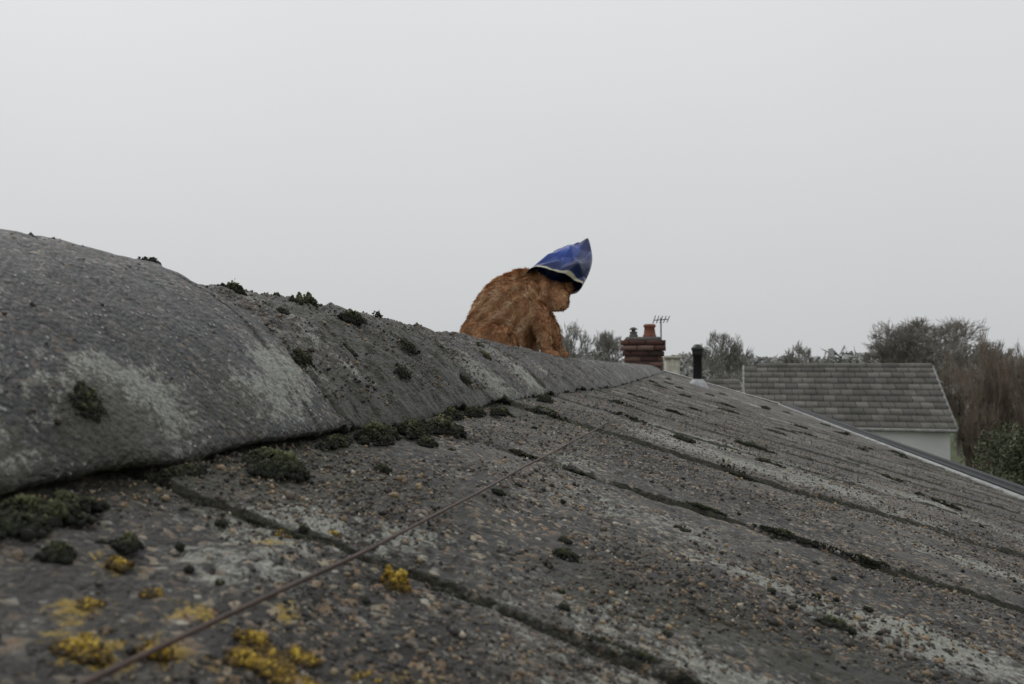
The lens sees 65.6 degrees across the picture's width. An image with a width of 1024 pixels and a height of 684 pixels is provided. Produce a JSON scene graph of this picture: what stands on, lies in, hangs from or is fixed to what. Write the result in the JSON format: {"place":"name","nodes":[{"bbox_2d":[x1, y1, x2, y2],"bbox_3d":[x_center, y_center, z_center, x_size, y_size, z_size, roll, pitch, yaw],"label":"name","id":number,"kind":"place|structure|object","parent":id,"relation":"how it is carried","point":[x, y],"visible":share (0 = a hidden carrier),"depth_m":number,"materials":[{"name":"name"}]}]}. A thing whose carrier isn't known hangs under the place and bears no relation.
{"place":"outdoors","nodes":[
{"label":"outdoors","id":0,"kind":"place"},
{"bbox_2d":[0,0,1023,361],"label":"sky","id":1,"kind":"structure","parent":0,"point":[775,175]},
{"bbox_2d":[864,412,1023,474],"bbox_3d":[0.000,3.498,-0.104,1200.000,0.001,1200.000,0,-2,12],"label":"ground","id":2,"kind":"structure","parent":0,"point":[954,457],"depth_m":32.76,"materials":[{"name":"green plant"}]},
{"bbox_2d":[0,229,1023,683],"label":"bungalow","id":3,"kind":"object","parent":2,"relation":"on","point":[172,367],"visible":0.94,"depth_m":0.43,"materials":[{"name":"concrete"}]},
{"bbox_2d":[48,529,411,683],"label":"yellow lichen","id":4,"kind":"object","parent":3,"relation":"on","point":[262,656],"visible":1,"depth_m":0.23},
{"bbox_2d":[75,386,658,683],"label":"wire","id":5,"kind":"object","parent":3,"relation":"on","point":[100,675],"visible":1,"depth_m":0.26,"materials":[{"name":"brown metal"}]},
{"bbox_2d":[0,256,1016,683],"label":"moss","id":6,"kind":"object","parent":3,"relation":"on","point":[26,518],"visible":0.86,"depth_m":0.43,"materials":[{"name":"green plant"}]},
{"bbox_2d":[459,267,574,357],"bbox_3d":[0.042,-0.041,2.658,0.420,0.415,0.444,0,-2,12],"label":"ginger cat","id":7,"kind":"object","parent":3,"relation":"on","point":[516,307],"visible":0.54,"depth_m":2.52},
{"bbox_2d":[525,238,591,293],"bbox_3d":[0.165,-0.258,2.601,0.265,0.198,0.119,1,-2,-25],"label":"foil packet","id":8,"kind":"object","parent":7,"relation":"on","point":[572,263],"visible":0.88,"depth_m":2.60},
{"bbox_2d":[227,278,948,506],"bbox_3d":[0.211,0.137,1.213,0.439,0.354,1.417,-2,-2,44],"label":"moss","id":9,"kind":"object","parent":3,"relation":"on","point":[440,417],"visible":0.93,"depth_m":0.76,"materials":[{"name":"green plant"}]},
{"bbox_2d":[621,324,665,370],"bbox_3d":[1.819,0.165,10.961,0.596,0.820,0.596,0,-2,12],"label":"brick chimney","id":10,"kind":"object","parent":3,"relation":"on","point":[648,348],"visible":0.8,"depth_m":10.71,"materials":[{"name":"brown brick"}]},
{"bbox_2d":[653,315,669,338],"bbox_3d":[2.085,-0.043,11.090,0.284,0.645,0.111,1,-2,-26],"label":"tv aerial","id":11,"kind":"object","parent":10,"relation":"attached to","point":[660,319],"visible":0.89,"depth_m":11.11,"materials":[{"name":"grey metal"}]},
{"bbox_2d":[689,344,708,388],"bbox_3d":[1.887,0.283,8.079,0.220,0.525,0.220,0,-2,12],"label":"vent pipe","id":12,"kind":"object","parent":3,"relation":"on","point":[697,355],"visible":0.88,"depth_m":8.04,"materials":[{"name":"black plastic"}]},
{"bbox_2d":[559,321,596,359],"bbox_3d":[2.506,1.743,38.093,3.238,5.791,3.186,0,-2,12],"label":"bare tree","id":13,"kind":"object","parent":2,"relation":"on","point":[567,342],"visible":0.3,"depth_m":37.90,"materials":[{"name":"grey plant"}]},
{"bbox_2d":[593,329,622,362],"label":"bare tree","id":14,"kind":"object","parent":2,"relation":"on","point":[607,345],"visible":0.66,"depth_m":40.04,"materials":[{"name":"grey plant"}]},
{"bbox_2d":[690,331,755,381],"bbox_3d":[10.656,2.023,39.538,3.576,5.330,3.533,0,-2,12],"label":"bare tree","id":15,"kind":"object","parent":2,"relation":"on","point":[735,351],"visible":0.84,"depth_m":39.24,"materials":[{"name":"plant"}]},
{"bbox_2d":[572,345,1022,414],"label":"distant trees","id":16,"kind":"object","parent":2,"relation":"on","point":[687,371],"visible":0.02,"depth_m":61.00,"materials":[{"name":"plant"}]},
{"bbox_2d":[779,341,818,392],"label":"bare tree","id":17,"kind":"object","parent":2,"relation":"on","point":[791,358],"visible":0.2,"depth_m":42.75,"materials":[{"name":"grey plant"}]},
{"bbox_2d":[743,363,958,459],"bbox_3d":[9.835,2.429,24.120,5.420,3.576,5.563,0,-2,16],"label":"white bungalow","id":18,"kind":"object","parent":2,"relation":"on","point":[906,404],"visible":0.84,"depth_m":22.74,"materials":[{"name":"grey tile"}]},
{"bbox_2d":[858,315,996,395],"bbox_3d":[18.084,1.701,34.757,5.623,5.720,5.506,0,-2,12],"label":"bare tree","id":19,"kind":"object","parent":2,"relation":"on","point":[918,351],"visible":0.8,"depth_m":34.20,"materials":[{"name":"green plant"}]},
{"bbox_2d":[924,322,1017,455],"bbox_3d":[17.866,1.751,30.801,3.012,5.345,3.436,1,-2,-25],"label":"bare tree","id":20,"kind":"object","parent":2,"relation":"on","point":[959,357],"visible":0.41,"depth_m":30.98,"materials":[{"name":"brown plant"}]},
{"bbox_2d":[951,370,1008,472],"bbox_3d":[12.676,2.447,21.563,1.427,3.398,1.460,0,-2,12],"label":"bare shrub","id":21,"kind":"object","parent":2,"relation":"on","point":[971,432],"visible":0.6,"depth_m":21.36,"materials":[{"name":"plant"}]},
{"bbox_2d":[939,318,1023,476],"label":"bare shrub","id":22,"kind":"object","parent":2,"relation":"on","point":[999,397],"visible":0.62,"depth_m":22.62,"materials":[{"name":"plant"}]},
{"bbox_2d":[970,422,1023,485],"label":"evergreen shrub","id":23,"kind":"object","parent":2,"relation":"on","point":[1008,464],"visible":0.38,"depth_m":17.08,"materials":[{"name":"green plant"}]},
{"bbox_2d":[999,342,1023,443],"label":"bare shrub","id":24,"kind":"object","parent":2,"relation":"on","point":[1018,405],"visible":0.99,"depth_m":21.09,"materials":[{"name":"plant"}]},
{"bbox_2d":[1012,458,1023,482],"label":"evergreen shrub","id":25,"kind":"object","parent":2,"relation":"on","point":[1020,466],"visible":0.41,"depth_m":16.51,"materials":[{"name":"green plant"}]},
{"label":"walls","id":26,"kind":"object","parent":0,"visible":0},
{"bbox_2d":[715,384,742,392],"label":"roof tiles","id":27,"kind":"object","parent":26,"relation":"on","point":[737,387],"depth_m":20.74,"materials":[{"name":"grey tile"}]},
{"bbox_2d":[662,356,681,374],"bbox_3d":[4.147,0.936,20.579,0.420,1.150,0.420,0,-2,1],"label":"chimney stack","id":28,"kind":"object","parent":27,"relation":"on","point":[672,364],"visible":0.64,"depth_m":20.42,"materials":[{"name":"beige concrete"}]},
{"bbox_2d":[703,379,739,386],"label":"ridge","id":29,"kind":"structure","parent":27,"relation":"on","point":[724,381],"depth_m":20.91,"materials":[{"name":"grey tile"}]}
]}

